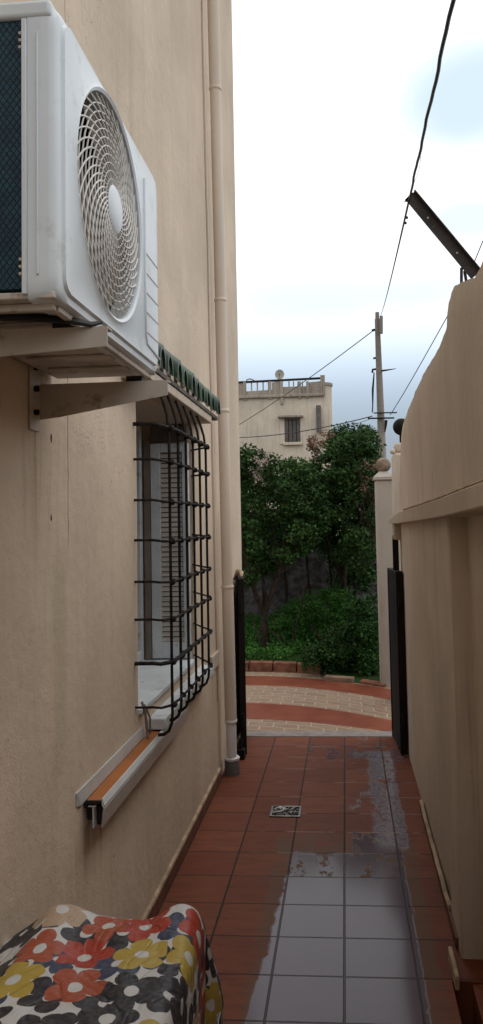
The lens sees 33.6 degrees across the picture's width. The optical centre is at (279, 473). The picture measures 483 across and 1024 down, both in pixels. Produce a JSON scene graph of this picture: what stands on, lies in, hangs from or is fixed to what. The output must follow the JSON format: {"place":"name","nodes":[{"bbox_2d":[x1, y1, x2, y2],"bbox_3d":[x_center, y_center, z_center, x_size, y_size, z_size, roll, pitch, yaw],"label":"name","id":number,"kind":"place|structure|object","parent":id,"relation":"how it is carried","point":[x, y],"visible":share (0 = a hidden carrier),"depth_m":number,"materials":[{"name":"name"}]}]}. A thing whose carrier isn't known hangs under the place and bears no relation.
{"place":"outdoors","nodes":[
{"label":"outdoors","id":0,"kind":"place"},
{"bbox_2d":[245,616,379,682],"bbox_3d":[0.310,2.237,11.924,5.000,0.284,11.961,-1,-3,5],"label":"garden bed","id":1,"kind":"object","parent":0,"point":[355,674],"visible":0.05,"depth_m":8.78,"materials":[{"name":"green plant"}]},
{"bbox_2d":[240,442,334,648],"bbox_3d":[-0.108,0.922,10.080,1.636,2.752,1.560,-1,-3,5],"label":"garden tree","id":2,"kind":"object","parent":1,"relation":"on","point":[255,478],"visible":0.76,"depth_m":9.72,"materials":[{"name":"green plant"}]},
{"bbox_2d":[245,609,346,664],"bbox_3d":[-0.149,2.127,10.608,2.916,0.338,3.467,-1,-3,5],"label":"ground cover","id":3,"kind":"object","parent":1,"relation":"in","point":[252,643],"visible":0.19,"depth_m":9.63,"materials":[{"name":"green plant"}]},
{"bbox_2d":[242,462,376,623],"bbox_3d":[-0.026,1.094,11.697,3.283,2.724,1.419,-1,-3,5],"label":"hedge","id":4,"kind":"object","parent":1,"relation":"on","point":[351,579],"visible":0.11,"depth_m":11.52,"materials":[{"name":"green plant"}]},
{"bbox_2d":[244,519,377,615],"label":"rubble wall","id":5,"kind":"structure","parent":1,"relation":"on","point":[318,572],"depth_m":12.54,"materials":[{"name":"grey stone"}]},
{"bbox_2d":[268,564,357,646],"bbox_3d":[0.468,1.839,10.180,1.244,1.409,1.315,-1,-3,5],"label":"shrub","id":6,"kind":"object","parent":1,"relation":"on","point":[314,609],"visible":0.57,"depth_m":9.94,"materials":[{"name":"green plant"}]},
{"bbox_2d":[278,424,386,616],"bbox_3d":[0.748,0.963,10.535,1.479,3.265,1.766,-1,-3,5],"label":"garden tree","id":7,"kind":"object","parent":1,"relation":"on","point":[340,483],"visible":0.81,"depth_m":10.11,"materials":[{"name":"green plant"}]},
{"bbox_2d":[306,429,339,469],"bbox_3d":[0.664,-0.345,11.091,0.644,0.616,0.596,-1,-3,5],"label":"creeper","id":8,"kind":"object","parent":7,"relation":"on","point":[312,447],"visible":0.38,"depth_m":11.05,"materials":[{"name":"pink plant"}]},
{"bbox_2d":[325,421,377,440],"bbox_3d":[1.002,-0.553,11.209,0.762,0.401,0.709,-1,-3,5],"label":"creeper","id":9,"kind":"object","parent":7,"relation":"on","point":[343,427],"visible":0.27,"depth_m":11.14,"materials":[{"name":"green plant"}]},
{"bbox_2d":[349,455,378,546],"bbox_3d":[1.088,0.330,9.709,0.497,1.124,0.322,-1,-3,5],"label":"creeper","id":10,"kind":"object","parent":7,"relation":"hanging from","point":[366,490],"visible":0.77,"depth_m":9.65,"materials":[{"name":"green plant"}]},
{"bbox_2d":[297,591,379,675],"bbox_3d":[0.651,1.891,8.947,1.048,1.106,1.355,-1,-3,5],"label":"shrub","id":11,"kind":"object","parent":1,"relation":"on","point":[359,630],"visible":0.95,"depth_m":8.54,"materials":[{"name":"green plant"}]},
{"bbox_2d":[246,668,391,730],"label":"path","id":12,"kind":"structure","parent":0,"point":[282,701],"depth_m":7.23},
{"bbox_2d":[245,660,320,674],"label":"garden kerb","id":13,"kind":"structure","parent":12,"relation":"on","point":[270,666],"depth_m":8.84,"materials":[{"name":"brick"}]},
{"bbox_2d":[324,674,354,682],"bbox_3d":[0.612,2.128,8.273,0.333,0.058,0.119,-3,-4,25],"label":"stone slab","id":14,"kind":"object","parent":12,"relation":"on","point":[339,678],"depth_m":8.22,"materials":[{"name":"beige stone"}]},
{"bbox_2d":[359,679,385,686],"bbox_3d":[0.941,2.118,8.056,0.348,0.040,0.115,-4,-5,43],"label":"stone slab","id":15,"kind":"object","parent":12,"relation":"on","point":[371,682],"depth_m":8.03,"materials":[{"name":"stone"}]},
{"bbox_2d":[372,458,392,686],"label":"gate pillar","id":16,"kind":"structure","parent":12,"relation":"on","point":[382,478],"depth_m":8.01,"materials":[{"name":"paint"}]},
{"bbox_2d":[390,418,404,570],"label":"gate pillar","id":17,"kind":"structure","parent":12,"relation":"on","point":[395,451],"depth_m":7.27,"materials":[{"name":"paint"}]},
{"bbox_2d":[156,737,482,1023],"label":"floor","id":18,"kind":"structure","parent":0,"point":[327,906],"depth_m":3.54,"materials":[{"name":"tile"}]},
{"bbox_2d":[237,738,244,759],"bbox_3d":[-0.276,1.925,5.588,0.060,0.140,0.060,-1,-3,5],"label":"gate stop","id":19,"kind":"object","parent":18,"relation":"on","point":[240,751],"visible":0.74,"depth_m":5.56,"materials":[{"name":"black metal"}]},
{"bbox_2d":[269,806,301,816],"bbox_3d":[0.033,1.921,4.542,0.173,0.008,0.164,-1,-3,5],"label":"drain cover","id":20,"kind":"object","parent":18,"relation":"on","point":[285,811],"visible":1,"depth_m":4.53,"materials":[{"name":"silver metal"}]},
{"bbox_2d":[247,731,391,736],"bbox_3d":[0.326,2.063,6.168,1.240,0.109,0.132,-1,-3,5],"label":"threshold","id":21,"kind":"object","parent":18,"relation":"on","point":[319,733],"visible":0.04,"depth_m":6.17,"materials":[{"name":"grey stone"}]},
{"bbox_2d":[392,536,398,747],"bbox_3d":[0.862,1.220,5.811,0.043,1.565,0.045,-1,-3,5],"label":"gate post","id":22,"kind":"object","parent":18,"relation":"on","point":[395,546],"visible":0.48,"depth_m":5.83,"materials":[{"name":"black metal"}]},
{"bbox_2d":[387,568,407,754],"bbox_3d":[0.859,1.339,5.834,0.050,1.271,0.517,-1,-3,1],"label":"gate leaf","id":23,"kind":"object","parent":22,"relation":"attached to","point":[397,657],"visible":0.91,"depth_m":5.64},
{"bbox_2d":[389,262,482,989],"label":"garden wall","id":24,"kind":"structure","parent":18,"relation":"on","point":[436,520],"depth_m":3.08,"materials":[{"name":"paint"}]},
{"bbox_2d":[404,190,479,282],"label":"steel beam","id":25,"kind":"structure","parent":24,"relation":"attached to","point":[446,238],"depth_m":3.13,"materials":[{"name":"black metal"}]},
{"bbox_3d":[-0.446,1.461,1.569,0.435,0.590,0.680,-1,-3,5],"label":"box","id":26,"kind":"object","parent":18,"relation":"on","visible":0},
{"bbox_2d":[0,904,223,1023],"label":"flower cloth","id":27,"kind":"object","parent":26,"relation":"on","point":[66,964],"visible":1,"depth_m":1.73,"materials":[{"name":"multicoloured fabric"}]},
{"bbox_2d":[232,0,482,473],"label":"sky","id":28,"kind":"structure","parent":0,"point":[331,98],"materials":[{"name":"white"}]},
{"label":"ground","id":29,"kind":"structure","parent":0,"visible":0},
{"bbox_2d":[0,0,241,949],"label":"house","id":30,"kind":"structure","parent":29,"relation":"on","point":[77,642],"depth_m":3.11,"materials":[{"name":"paint"}]},
{"bbox_2d":[0,323,111,356],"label":"wall bracket","id":31,"kind":"object","parent":30,"relation":"attached to","point":[59,337],"depth_m":1.66,"materials":[{"name":"metal"}]},
{"bbox_2d":[0,314,102,326],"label":"rubber strip","id":32,"kind":"object","parent":31,"relation":"on","point":[44,318],"visible":0.91,"depth_m":1.62,"materials":[{"name":"black rubber"}]},
{"bbox_2d":[29,365,169,431],"bbox_3d":[-0.497,-0.228,2.210,0.369,0.210,0.111,-1,-3,5],"label":"wall bracket","id":33,"kind":"object","parent":30,"relation":"attached to","point":[47,401],"depth_m":2.23,"materials":[{"name":"metal"}]},
{"bbox_2d":[0,0,159,378],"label":"air conditioner","id":34,"kind":"object","parent":33,"relation":"on","point":[78,220],"visible":0.99,"depth_m":1.61,"materials":[{"name":"paint"}]},
{"bbox_2d":[76,707,187,827],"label":"metal track","id":35,"kind":"structure","parent":30,"relation":"attached to","point":[107,798],"depth_m":2.81,"materials":[{"name":"white metal"}]},
{"bbox_2d":[140,701,150,737],"bbox_3d":[-0.548,1.001,3.262,0.035,0.148,0.050,-1,-3,5],"label":"loose strip","id":36,"kind":"object","parent":30,"relation":"hanging from","point":[146,712],"visible":0.92,"depth_m":3.24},
{"bbox_2d":[136,424,194,714],"bbox_3d":[-0.699,0.350,3.868,0.352,1.326,1.195,-1,-3,5],"label":"window","id":37,"kind":"structure","parent":30,"relation":"in","point":[153,681],"depth_m":4.41,"materials":[{"name":"white glass"}]},
{"bbox_2d":[133,395,212,736],"bbox_3d":[-0.468,0.387,3.832,0.164,1.436,1.271,-1,-3,5],"label":"window grille","id":38,"kind":"object","parent":30,"relation":"attached to","point":[172,661],"depth_m":3.61,"materials":[{"name":"black metal"}]},
{"bbox_2d":[201,0,219,698],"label":"cable conduit","id":39,"kind":"object","parent":30,"relation":"attached to","point":[211,371],"visible":0.91,"depth_m":5.17,"materials":[{"name":"beige plastic"}]},
{"bbox_2d":[207,0,239,776],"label":"downpipe","id":40,"kind":"object","parent":30,"relation":"attached to","point":[232,763],"visible":0.97,"depth_m":5.23,"materials":[{"name":"beige plastic"}]},
{"bbox_2d":[233,569,243,579],"bbox_3d":[-0.305,0.747,5.894,0.040,0.090,0.263,0,-4,-17],"label":"mortar lump","id":41,"kind":"object","parent":30,"relation":"attached to","point":[238,572],"visible":1,"depth_m":5.88,"materials":[{"name":"beige concrete"}]},
{"bbox_2d":[238,575,246,753],"bbox_3d":[-0.284,1.388,5.970,0.045,1.238,0.611,-1,-3,-3],"label":"gate leaf","id":42,"kind":"object","parent":30,"relation":"attached to","point":[242,673],"visible":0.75,"depth_m":5.69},
{"bbox_2d":[238,375,332,508],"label":"apartment building","id":43,"kind":"structure","parent":29,"relation":"on","point":[308,406],"depth_m":28.24,"materials":[{"name":"beige paint"}]},
{"bbox_2d":[275,370,283,378],"bbox_3d":[-0.003,-3.484,29.085,0.323,0.684,0.332,1,-4,-36],"label":"satellite dish","id":44,"kind":"object","parent":43,"relation":"on","point":[279,374],"visible":0.94,"depth_m":29.18,"materials":[{"name":"paint"}]},
{"bbox_2d":[278,415,302,444],"bbox_3d":[0.385,-1.542,28.114,0.888,1.043,0.270,-1,-3,5],"label":"window","id":45,"kind":"structure","parent":43,"relation":"in","point":[291,425],"depth_m":28.16,"materials":[{"name":"beige paint"}]},
{"bbox_2d":[368,312,396,457],"bbox_3d":[2.067,-0.396,15.920,0.588,5.762,0.236,-1,-3,5],"label":"utility pole","id":46,"kind":"object","parent":29,"relation":"on","point":[380,417],"visible":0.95,"depth_m":15.95,"materials":[{"name":"concrete"}]},
{"bbox_2d":[239,331,371,424],"bbox_3d":[-0.264,-2.001,21.695,0.018,0.994,12.263,0,-4,-21],"label":"thin cable","id":47,"kind":"object","parent":46,"relation":"attached to","point":[312,375],"visible":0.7,"depth_m":18.80,"materials":[{"name":"black rubber"}]},
{"bbox_2d":[239,416,372,437],"bbox_3d":[-0.058,-1.077,19.113,0.020,0.391,7.464,1,-4,-31],"label":"thin cable","id":48,"kind":"object","parent":46,"relation":"attached to","point":[306,430],"visible":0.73,"depth_m":18.02,"materials":[{"name":"black rubber"}]},
{"bbox_2d":[380,0,455,315],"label":"overhead cable","id":49,"kind":"object","parent":46,"relation":"attached to","point":[448,20],"visible":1,"depth_m":2.10,"materials":[{"name":"black rubber"}]},
{"bbox_2d":[390,317,446,414],"bbox_3d":[1.582,-1.054,10.234,0.015,0.913,11.306,-2,-3,6],"label":"thin cable","id":50,"kind":"object","parent":46,"relation":"attached to","point":[420,364],"visible":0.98,"depth_m":6.99,"materials":[{"name":"black rubber"}]}
]}

